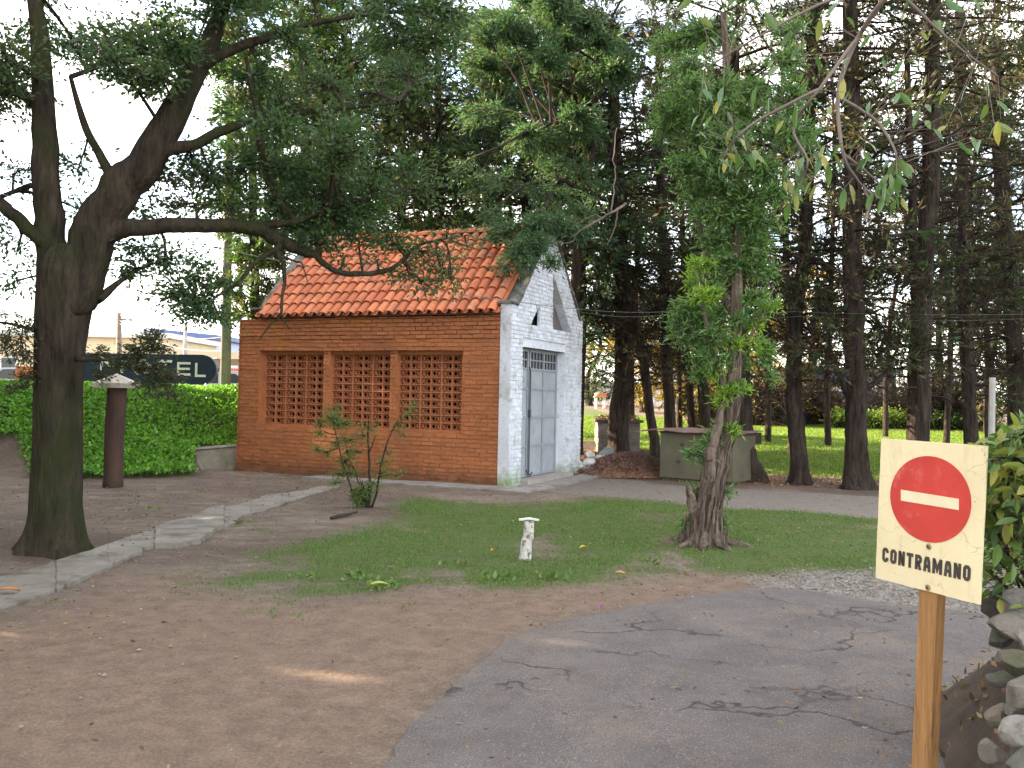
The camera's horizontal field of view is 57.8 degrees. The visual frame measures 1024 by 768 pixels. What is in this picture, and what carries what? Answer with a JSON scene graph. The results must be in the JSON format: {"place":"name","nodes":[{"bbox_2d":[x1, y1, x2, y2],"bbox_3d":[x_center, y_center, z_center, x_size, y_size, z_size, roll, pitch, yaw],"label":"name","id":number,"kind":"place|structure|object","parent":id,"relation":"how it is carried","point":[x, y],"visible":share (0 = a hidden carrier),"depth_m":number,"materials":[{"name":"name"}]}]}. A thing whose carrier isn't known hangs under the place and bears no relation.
{"place":"outdoors","nodes":[
{"label":"outdoors","id":0,"kind":"place"},
{"bbox_2d":[302,474,599,493],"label":"house apron path","id":1,"kind":"structure","parent":0,"point":[556,483],"depth_m":16.40,"materials":[{"name":"concrete"}]},
{"bbox_2d":[0,391,1023,767],"bbox_3d":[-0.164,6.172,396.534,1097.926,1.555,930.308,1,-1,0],"label":"ground","id":2,"kind":"structure","parent":0,"point":[336,707],"depth_m":6.88,"materials":[{"name":"soil"}]},
{"bbox_2d":[15,366,32,379],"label":"gate pier","id":3,"kind":"structure","parent":2,"relation":"on","point":[17,370],"depth_m":34.01,"materials":[{"name":"brick"}]},
{"bbox_2d":[0,330,220,367],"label":"shop building","id":4,"kind":"structure","parent":2,"relation":"on","point":[94,339],"depth_m":62.03,"materials":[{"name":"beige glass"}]},
{"bbox_2d":[0,356,16,367],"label":"window","id":5,"kind":"structure","parent":4,"relation":"in","point":[2,364],"depth_m":61.94,"materials":[{"name":"glass"}]},
{"bbox_2d":[92,374,138,487],"bbox_3d":[-6.441,0.826,15.077,0.590,1.998,0.590,1,-1,-7],"label":"lantern post","id":6,"kind":"object","parent":2,"relation":"on","point":[115,416],"visible":0.94,"depth_m":14.95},
{"bbox_2d":[0,378,237,477],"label":"hedge","id":7,"kind":"object","parent":2,"relation":"on","point":[162,462],"visible":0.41,"depth_m":18.68,"materials":[{"name":"green plant"}]},
{"bbox_2d":[116,313,132,353],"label":"utility pole","id":8,"kind":"object","parent":2,"relation":"on","point":[119,330],"visible":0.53,"depth_m":47.94,"materials":[{"name":"white concrete"}]},
{"bbox_2d":[91,320,220,351],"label":"overhead wire","id":9,"kind":"object","parent":8,"relation":"attached to","point":[157,341],"visible":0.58,"depth_m":42.88,"materials":[{"name":"grey"}]},
{"bbox_2d":[91,314,220,339],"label":"overhead wire","id":10,"kind":"object","parent":8,"relation":"attached to","point":[154,332],"visible":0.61,"depth_m":43.91,"materials":[{"name":"grey"}]},
{"bbox_2d":[84,353,217,385],"bbox_3d":[-10.861,0.148,27.578,4.165,2.100,0.200,1,-1,0],"label":"motel sign","id":11,"kind":"object","parent":2,"relation":"on","point":[202,369],"visible":0.35,"depth_m":27.50,"materials":[{"name":"blue"}]},
{"bbox_2d":[0,484,339,612],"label":"slab path","id":12,"kind":"structure","parent":2,"relation":"on","point":[59,575],"depth_m":8.93,"materials":[{"name":"concrete"}]},
{"bbox_2d":[143,328,239,351],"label":"warehouse","id":13,"kind":"structure","parent":2,"relation":"on","point":[235,343],"depth_m":84.56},
{"bbox_2d":[152,351,238,371],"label":"canopy building","id":14,"kind":"structure","parent":2,"relation":"on","point":[234,358],"depth_m":48.17,"materials":[{"name":"metal"}]},
{"bbox_2d":[195,444,236,469],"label":"retaining wall","id":15,"kind":"structure","parent":2,"relation":"on","point":[220,458],"depth_m":18.76,"materials":[{"name":"concrete"}]},
{"bbox_2d":[220,39,233,384],"bbox_3d":[-7.503,-3.997,24.554,0.354,10.348,0.276,1,-1,0],"label":"utility pole","id":16,"kind":"object","parent":2,"relation":"on","point":[225,372],"visible":0.15,"depth_m":24.42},
{"bbox_2d":[205,10,243,265],"bbox_3d":[-7.475,-8.466,24.616,1.320,10.716,1.299,1,-1,0],"label":"ivy","id":17,"kind":"object","parent":16,"relation":"attached to","point":[212,101],"visible":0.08,"depth_m":24.48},
{"bbox_2d":[188,0,309,336],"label":"conifer","id":18,"kind":"object","parent":2,"relation":"on","point":[253,282],"visible":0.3,"depth_m":22.81,"materials":[{"name":"green plant"}]},
{"bbox_2d":[0,0,503,559],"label":"evergreen tree","id":19,"kind":"object","parent":2,"relation":"on","point":[70,292],"visible":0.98,"depth_m":8.87,"materials":[{"name":"green plant"}]},
{"bbox_2d":[217,0,374,284],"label":"conifer","id":20,"kind":"object","parent":2,"relation":"on","point":[329,29],"visible":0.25,"depth_m":24.64,"materials":[{"name":"green plant"}]},
{"bbox_2d":[308,398,422,507],"bbox_3d":[-2.059,0.995,12.966,1.621,1.650,0.664,1,-1,0],"label":"shrub","id":21,"kind":"object","parent":2,"relation":"on","point":[364,498],"visible":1,"depth_m":12.97,"materials":[{"name":"green plant"}]},
{"bbox_2d":[261,0,473,276],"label":"conifer","id":22,"kind":"object","parent":2,"relation":"on","point":[343,49],"visible":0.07,"depth_m":25.78,"materials":[{"name":"green plant"}]},
{"bbox_2d":[347,49,456,234],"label":"conifer","id":23,"kind":"object","parent":2,"relation":"on","point":[375,125],"visible":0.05,"depth_m":27.52,"materials":[{"name":"green plant"}]},
{"bbox_2d":[234,224,584,486],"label":"brick shed","id":24,"kind":"structure","parent":2,"relation":"on","point":[493,386],"depth_m":17.58,"materials":[{"name":"orange"}]},
{"bbox_2d":[261,351,462,432],"bbox_3d":[-2.896,0.107,17.603,4.520,1.498,0.120,1,-1,24],"label":"window frame","id":25,"kind":"structure","parent":24,"relation":"in","point":[265,353],"depth_m":17.79,"materials":[{"name":"brick"}]},
{"bbox_2d":[520,348,557,477],"bbox_3d":[0.476,0.543,17.649,0.108,2.385,2.126,1,-1,24],"label":"door","id":26,"kind":"structure","parent":24,"relation":"in","point":[539,383],"depth_m":17.82,"materials":[{"name":"grey metal"}]},
{"bbox_2d":[331,0,540,234],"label":"conifer","id":27,"kind":"object","parent":2,"relation":"on","point":[438,119],"visible":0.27,"depth_m":25.52,"materials":[{"name":"green plant"}]},
{"bbox_2d":[409,43,542,229],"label":"conifer","id":28,"kind":"object","parent":2,"relation":"on","point":[461,200],"visible":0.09,"depth_m":28.67,"materials":[{"name":"green plant"}]},
{"bbox_2d":[0,433,994,767],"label":"fallen leaves","id":29,"kind":"object","parent":2,"relation":"on","point":[818,481],"depth_m":10.01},
{"bbox_2d":[0,481,1022,752],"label":"gravel","id":30,"kind":"structure","parent":2,"relation":"on","point":[828,583],"depth_m":8.14,"materials":[{"name":"gravel"}]},
{"bbox_2d":[431,0,601,269],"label":"conifer","id":31,"kind":"object","parent":2,"relation":"on","point":[471,144],"visible":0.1,"depth_m":24.64,"materials":[{"name":"green plant"}]},
{"bbox_2d":[518,517,538,560],"bbox_3d":[0.160,1.549,9.103,0.206,0.472,0.132,1,-1,0],"label":"stub post","id":32,"kind":"object","parent":2,"relation":"on","point":[526,544],"visible":0.89,"depth_m":9.06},
{"bbox_2d":[437,0,645,303],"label":"overhanging conifer","id":33,"kind":"object","parent":2,"relation":"on","point":[509,30],"visible":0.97,"depth_m":19.13,"materials":[{"name":"green plant"}]},
{"bbox_2d":[555,129,626,244],"bbox_3d":[2.142,-3.703,18.793,1.102,2.250,3.462,1,-1,29],"label":"dead branch","id":34,"kind":"object","parent":33,"relation":"attached to","point":[612,212],"visible":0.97,"depth_m":17.54,"materials":[{"name":"brown"}]},
{"bbox_2d":[471,57,624,348],"bbox_3d":[1.245,-4.616,29.261,5.225,13.385,4.953,1,-1,27],"label":"background tree","id":35,"kind":"object","parent":2,"relation":"on","point":[517,205],"visible":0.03,"depth_m":28.59,"materials":[{"name":"green plant"}]},
{"bbox_2d":[478,0,674,454],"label":"conifer","id":36,"kind":"object","parent":2,"relation":"on","point":[566,88],"visible":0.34,"depth_m":22.08,"materials":[{"name":"green plant"}]},
{"bbox_2d":[583,441,595,449],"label":"wall","id":37,"kind":"structure","parent":2,"relation":"on","point":[589,445],"depth_m":25.81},
{"bbox_2d":[488,0,703,452],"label":"conifer","id":38,"kind":"object","parent":2,"relation":"on","point":[618,427],"visible":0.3,"depth_m":23.00,"materials":[{"name":"green plant"}]},
{"bbox_2d":[593,393,607,408],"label":"play tower","id":39,"kind":"structure","parent":2,"relation":"on","point":[596,395],"depth_m":54.95,"materials":[{"name":"orange"}]},
{"bbox_2d":[584,311,636,405],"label":"background tree","id":40,"kind":"object","parent":2,"relation":"on","point":[589,401],"visible":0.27,"depth_m":59.77,"materials":[{"name":"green plant"}]},
{"bbox_2d":[547,56,675,359],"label":"background tree","id":41,"kind":"object","parent":2,"relation":"on","point":[609,182],"depth_m":30.18,"materials":[{"name":"green plant"}]},
{"bbox_2d":[524,0,699,457],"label":"conifer","id":42,"kind":"object","parent":2,"relation":"on","point":[642,348],"visible":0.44,"depth_m":22.22,"materials":[{"name":"green plant"}]},
{"bbox_2d":[592,414,642,452],"bbox_3d":[2.881,1.373,25.518,1.280,1.174,1.233,1,-1,0],"label":"brick bin","id":43,"kind":"object","parent":2,"relation":"on","point":[600,428],"visible":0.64,"depth_m":24.98,"materials":[{"name":"grey brick"}]},
{"bbox_2d":[574,451,663,479],"bbox_3d":[2.385,1.688,19.808,4.996,0.536,3.412,1,-1,0],"label":"leaf pile","id":44,"kind":"object","parent":2,"relation":"on","point":[625,464],"visible":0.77,"depth_m":19.23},
{"bbox_2d":[584,447,613,469],"bbox_3d":[1.924,1.630,20.430,0.191,0.367,2.256,1,-1,17],"label":"grey board","id":45,"kind":"object","parent":44,"relation":"on","point":[606,451],"visible":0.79,"depth_m":20.90,"materials":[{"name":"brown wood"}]},
{"bbox_2d":[562,52,687,415],"bbox_3d":[3.852,-4.479,29.987,4.919,13.209,4.948,1,-1,0],"label":"background tree","id":46,"kind":"object","parent":2,"relation":"on","point":[632,400],"visible":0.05,"depth_m":30.02,"materials":[{"name":"green plant"}]},
{"bbox_2d":[586,297,675,411],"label":"background tree","id":47,"kind":"object","parent":2,"relation":"on","point":[641,399],"visible":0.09,"depth_m":51.68,"materials":[{"name":"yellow plant"}]},
{"bbox_2d":[584,382,694,402],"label":"building","id":48,"kind":"structure","parent":2,"relation":"on","point":[608,384],"depth_m":94.99,"materials":[{"name":"grey"}]},
{"bbox_2d":[595,0,722,430],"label":"conifer","id":49,"kind":"object","parent":2,"relation":"on","point":[669,411],"visible":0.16,"depth_m":24.49,"materials":[{"name":"green plant"}]},
{"bbox_2d":[635,292,717,413],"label":"background tree","id":50,"kind":"object","parent":2,"relation":"on","point":[659,396],"visible":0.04,"depth_m":48.91,"materials":[{"name":"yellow plant"}]},
{"bbox_2d":[627,65,749,427],"bbox_3d":[4.925,-3.625,26.539,4.066,11.748,4.844,1,-1,0],"label":"conifer","id":51,"kind":"object","parent":2,"relation":"on","point":[691,412],"visible":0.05,"depth_m":26.60,"materials":[{"name":"green plant"}]},
{"bbox_2d":[631,427,762,484],"bbox_3d":[3.689,1.453,18.597,2.304,1.128,1.200,1,-1,38],"label":"tank box","id":52,"kind":"object","parent":2,"relation":"on","point":[674,465],"visible":0.67,"depth_m":18.18,"materials":[{"name":"grey"}]},
{"bbox_2d":[639,70,767,427],"bbox_3d":[6.675,-4.606,32.918,5.188,13.460,5.237,1,-1,0],"label":"background tree","id":53,"kind":"object","parent":2,"relation":"on","point":[678,413],"visible":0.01,"depth_m":32.91,"materials":[{"name":"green plant"}]},
{"bbox_2d":[637,25,774,428],"bbox_3d":[5.536,-4.064,26.484,4.280,12.855,4.718,1,-1,21],"label":"conifer","id":54,"kind":"object","parent":2,"relation":"on","point":[704,413],"visible":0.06,"depth_m":26.24,"materials":[{"name":"green plant"}]},
{"bbox_2d":[645,377,786,435],"bbox_3d":[7.226,1.395,32.762,5.377,4.692,4.428,1,-1,0],"label":"thicket","id":55,"kind":"object","parent":2,"relation":"on","point":[713,411],"visible":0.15,"depth_m":32.78,"materials":[{"name":"green plant"}]},
{"bbox_2d":[638,0,828,551],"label":"shaggy tree","id":56,"kind":"object","parent":2,"relation":"on","point":[703,523],"visible":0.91,"depth_m":10.18,"materials":[{"name":"green plant"}]},
{"bbox_2d":[666,57,812,396],"bbox_3d":[7.022,-4.575,31.302,5.766,13.495,4.954,1,-1,0],"label":"background tree","id":57,"kind":"object","parent":2,"relation":"on","point":[742,68],"visible":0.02,"depth_m":30.82,"materials":[{"name":"green plant"}]},
{"bbox_2d":[629,0,872,483],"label":"conifer","id":58,"kind":"object","parent":2,"relation":"on","point":[758,471],"visible":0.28,"depth_m":18.18,"materials":[{"name":"green plant"}]},
{"bbox_2d":[712,40,818,442],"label":"background tree","id":59,"kind":"object","parent":2,"relation":"on","point":[768,418],"visible":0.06,"depth_m":29.89,"materials":[{"name":"green plant"}]},
{"bbox_2d":[724,255,823,422],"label":"background tree","id":60,"kind":"object","parent":2,"relation":"on","point":[778,345],"visible":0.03,"depth_m":41.69,"materials":[{"name":"green plant"}]},
{"bbox_2d":[709,340,843,426],"bbox_3d":[11.245,0.791,40.143,6.375,6.793,6.595,1,-1,0],"label":"thicket","id":61,"kind":"object","parent":2,"relation":"on","point":[779,418],"visible":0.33,"depth_m":39.90,"materials":[{"name":"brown plant"}]},
{"bbox_2d":[778,265,842,399],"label":"background tree","id":62,"kind":"object","parent":2,"relation":"on","point":[808,360],"visible":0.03,"depth_m":43.49,"materials":[{"name":"green plant"}]},
{"bbox_2d":[708,0,930,485],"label":"conifer","id":63,"kind":"object","parent":2,"relation":"on","point":[799,474],"visible":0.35,"depth_m":18.00,"materials":[{"name":"green plant"}]},
{"bbox_2d":[752,37,918,445],"bbox_3d":[9.852,-4.475,29.025,5.746,13.423,4.734,1,-1,0],"label":"background tree","id":64,"kind":"object","parent":2,"relation":"on","point":[827,429],"visible":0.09,"depth_m":28.92,"materials":[{"name":"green plant"}]},
{"bbox_2d":[778,349,892,425],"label":"thicket","id":65,"kind":"object","parent":2,"relation":"on","point":[812,401],"visible":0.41,"depth_m":41.84,"materials":[{"name":"green plant"}]},
{"bbox_2d":[818,406,867,427],"bbox_3d":[14.142,1.516,39.455,2.029,1.736,1.952,1,-1,0],"label":"shrub","id":66,"kind":"object","parent":2,"relation":"on","point":[838,417],"visible":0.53,"depth_m":39.52,"materials":[{"name":"green plant"}]},
{"bbox_2d":[831,371,905,410],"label":"thicket","id":67,"kind":"object","parent":2,"relation":"on","point":[874,403],"visible":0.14,"depth_m":42.45,"materials":[{"name":"green"}]},
{"bbox_2d":[746,0,1007,490],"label":"conifer","id":68,"kind":"object","parent":2,"relation":"on","point":[855,386],"visible":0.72,"depth_m":17.34,"materials":[{"name":"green plant"}]},
{"bbox_2d":[582,309,1013,314],"bbox_3d":[7.768,-1.488,17.583,13.629,0.752,0.229,1,-1,-13],"label":"overhead wire","id":69,"kind":"object","parent":68,"relation":"attached to","point":[847,313],"visible":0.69,"depth_m":17.26,"materials":[{"name":"grey"}]},
{"bbox_2d":[0,193,575,308],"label":"overhead wire","id":70,"kind":"object","parent":69,"relation":"attached to","point":[300,264],"visible":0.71,"depth_m":13.59,"materials":[{"name":"grey"}]},
{"bbox_2d":[867,405,898,428],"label":"shrub","id":71,"kind":"object","parent":2,"relation":"on","point":[876,419],"visible":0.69,"depth_m":39.26,"materials":[{"name":"green plant"}]},
{"bbox_2d":[864,310,906,398],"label":"background tree","id":72,"kind":"object","parent":2,"relation":"on","point":[893,367],"visible":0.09,"depth_m":46.91,"materials":[{"name":"green plant"}]},
{"bbox_2d":[871,405,906,428],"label":"shrub","id":73,"kind":"object","parent":2,"relation":"on","point":[899,420],"visible":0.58,"depth_m":39.41,"materials":[{"name":"green plant"}]},
{"bbox_2d":[862,82,937,436],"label":"background tree","id":74,"kind":"object","parent":2,"relation":"on","point":[885,431],"visible":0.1,"depth_m":33.99,"materials":[{"name":"green plant"}]},
{"bbox_2d":[801,0,1023,441],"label":"conifer","id":75,"kind":"object","parent":2,"relation":"on","point":[918,402],"visible":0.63,"depth_m":17.81,"materials":[{"name":"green plant"}]},
{"bbox_2d":[832,333,1004,428],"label":"thicket","id":76,"kind":"object","parent":2,"relation":"on","point":[905,403],"visible":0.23,"depth_m":40.58,"materials":[{"name":"green plant"}]},
{"bbox_2d":[872,232,982,410],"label":"background tree","id":77,"kind":"object","parent":2,"relation":"on","point":[944,328],"visible":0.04,"depth_m":41.87,"materials":[{"name":"green plant"}]},
{"bbox_2d":[869,57,1016,442],"bbox_3d":[13.862,-4.373,30.280,5.030,13.404,5.235,1,-1,0],"label":"background tree","id":78,"kind":"object","parent":2,"relation":"on","point":[947,423],"visible":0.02,"depth_m":29.92,"materials":[{"name":"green plant"}]},
{"bbox_2d":[871,0,1023,443],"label":"conifer","id":79,"kind":"object","parent":2,"relation":"on","point":[964,291],"visible":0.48,"depth_m":21.08,"materials":[{"name":"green plant"}]},
{"bbox_2d":[899,351,1006,428],"bbox_3d":[19.616,0.990,40.442,6.010,5.102,5.361,1,-1,0],"label":"thicket","id":80,"kind":"object","parent":2,"relation":"on","point":[954,403],"visible":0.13,"depth_m":40.00,"materials":[{"name":"green plant"}]},
{"bbox_2d":[930,407,981,429],"bbox_3d":[18.591,1.751,39.810,3.114,1.599,1.808,1,-1,0],"label":"shrub","id":81,"kind":"object","parent":2,"relation":"on","point":[940,422],"visible":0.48,"depth_m":39.37,"materials":[{"name":"green plant"}]},
{"bbox_2d":[892,19,1023,443],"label":"background tree","id":82,"kind":"object","parent":2,"relation":"on","point":[986,408],"visible":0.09,"depth_m":28.01,"materials":[{"name":"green plant"}]},
{"bbox_2d":[905,0,1023,425],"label":"conifer","id":83,"kind":"object","parent":2,"relation":"on","point":[1013,353],"visible":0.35,"depth_m":22.45,"materials":[{"name":"green plant"}]},
{"bbox_2d":[913,640,1021,767],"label":"soil mound","id":84,"kind":"object","parent":2,"relation":"on","point":[962,752],"visible":0.17,"depth_m":4.13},
{"bbox_2d":[876,438,988,767],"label":"no entry sign","id":85,"kind":"object","parent":84,"relation":"on","point":[930,529],"visible":1,"depth_m":3.71,"materials":[{"name":"metal"}]},
{"bbox_2d":[913,642,1018,765],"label":"mound litter","id":86,"kind":"object","parent":84,"relation":"on","point":[972,716],"visible":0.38,"depth_m":4.25,"materials":[{"name":"brown plant"}]},
{"bbox_2d":[980,597,999,617],"bbox_3d":[1.918,0.890,3.688,0.097,0.081,0.122,1,-1,0],"label":"stone","id":87,"kind":"object","parent":84,"relation":"on","point":[989,607],"visible":0.58,"depth_m":3.67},
{"bbox_2d":[978,738,1007,764],"bbox_3d":[1.551,1.185,2.994,0.073,0.077,0.085,2,-1,-35],"label":"stone","id":88,"kind":"object","parent":84,"relation":"on","point":[990,751],"visible":0.99,"depth_m":2.97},
{"bbox_2d":[983,703,1006,728],"bbox_3d":[1.622,1.104,3.082,0.131,0.089,0.073,2,-1,-26],"label":"stone","id":89,"kind":"object","parent":84,"relation":"on","point":[995,715],"visible":0.65,"depth_m":3.05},
{"bbox_2d":[968,409,1023,618],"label":"leafy shrub","id":90,"kind":"object","parent":84,"relation":"on","point":[1004,520],"visible":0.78,"depth_m":3.53,"materials":[{"name":"green plant"}]},
{"bbox_2d":[985,670,1014,687],"bbox_3d":[1.736,1.044,3.284,0.113,0.061,0.083,1,-1,0],"label":"stone","id":91,"kind":"object","parent":84,"relation":"on","point":[1000,679],"visible":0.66,"depth_m":3.27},
{"bbox_2d":[988,629,1013,648],"bbox_3d":[1.845,0.948,3.489,0.097,0.089,0.103,1,-1,24],"label":"stone","id":92,"kind":"object","parent":84,"relation":"on","point":[996,640],"visible":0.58,"depth_m":3.46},
{"bbox_2d":[995,649,1023,677],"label":"stone","id":93,"kind":"object","parent":84,"relation":"on","point":[1010,661],"visible":0.94,"depth_m":3.17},
{"bbox_2d":[1005,675,1023,715],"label":"stone","id":94,"kind":"object","parent":84,"relation":"on","point":[1014,704],"visible":0.84,"depth_m":2.96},
{"bbox_2d":[1005,745,1023,767],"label":"stone","id":95,"kind":"object","parent":84,"relation":"on","point":[1015,759],"visible":1,"depth_m":2.77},
{"bbox_2d":[997,714,1023,748],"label":"stone","id":96,"kind":"object","parent":95,"relation":"on","point":[1010,732],"visible":0.98,"depth_m":2.86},
{"bbox_2d":[1016,629,1023,650],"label":"stone","id":97,"kind":"object","parent":84,"relation":"on","point":[1020,634],"visible":0.94,"depth_m":3.29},
{"bbox_2d":[987,611,1023,640],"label":"stone","id":98,"kind":"object","parent":97,"relation":"on","point":[1009,624],"visible":0.91,"depth_m":3.37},
{"bbox_2d":[1002,587,1023,611],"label":"stone","id":99,"kind":"object","parent":98,"relation":"on","point":[1013,595],"visible":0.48,"depth_m":3.49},
{"bbox_2d":[930,229,1023,431],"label":"background tree","id":100,"kind":"object","parent":2,"relation":"on","point":[981,420],"visible":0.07,"depth_m":37.92,"materials":[{"name":"green plant"}]},
{"bbox_2d":[988,378,995,436],"bbox_3d":[7.746,1.028,14.990,0.105,2.265,0.107,1,-1,0],"label":"concrete post","id":101,"kind":"object","parent":2,"relation":"on","point":[992,403],"visible":0.35,"depth_m":14.96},
{"bbox_2d":[969,56,1023,287],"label":"background tree","id":102,"kind":"object","parent":2,"relation":"on","point":[1016,232],"visible":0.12,"depth_m":27.26,"materials":[{"name":"green plant"}]},
{"bbox_2d":[976,265,1023,401],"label":"background tree","id":103,"kind":"object","parent":2,"relation":"on","point":[1001,359],"visible":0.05,"depth_m":36.18,"materials":[{"name":"green plant"}]},
{"bbox_2d":[0,0,1023,401],"label":"sky","id":104,"kind":"structure","parent":0,"point":[114,123],"materials":[{"name":"white"}]},
{"bbox_2d":[19,415,1022,619],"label":"grass","id":105,"kind":"structure","parent":0,"point":[776,433],"depth_m":10.57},
{"bbox_2d":[384,587,1000,767],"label":"asphalt road","id":106,"kind":"structure","parent":0,"point":[531,696],"depth_m":5.03,"materials":[{"name":"asphalt"}]},
{"bbox_2d":[676,0,1015,222],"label":"overhanging branch","id":107,"kind":"object","parent":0,"point":[898,166],"visible":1,"depth_m":4.19,"materials":[{"name":"green"}]},
{"label":"street","id":108,"kind":"structure","parent":0,"visible":0},
{"bbox_2d":[0,367,14,379],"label":"parked car","id":109,"kind":"object","parent":108,"relation":"on","point":[5,372],"visible":0.03,"depth_m":35.19,"materials":[{"name":"white paint"}]},
{"bbox_2d":[200,372,238,385],"bbox_3d":[-11.509,0.237,36.997,4.330,1.450,1.740,1,-1,0],"label":"parked car","id":110,"kind":"object","parent":108,"relation":"on","point":[234,378],"visible":0.02,"depth_m":36.19,"materials":[{"name":"grey paint"}]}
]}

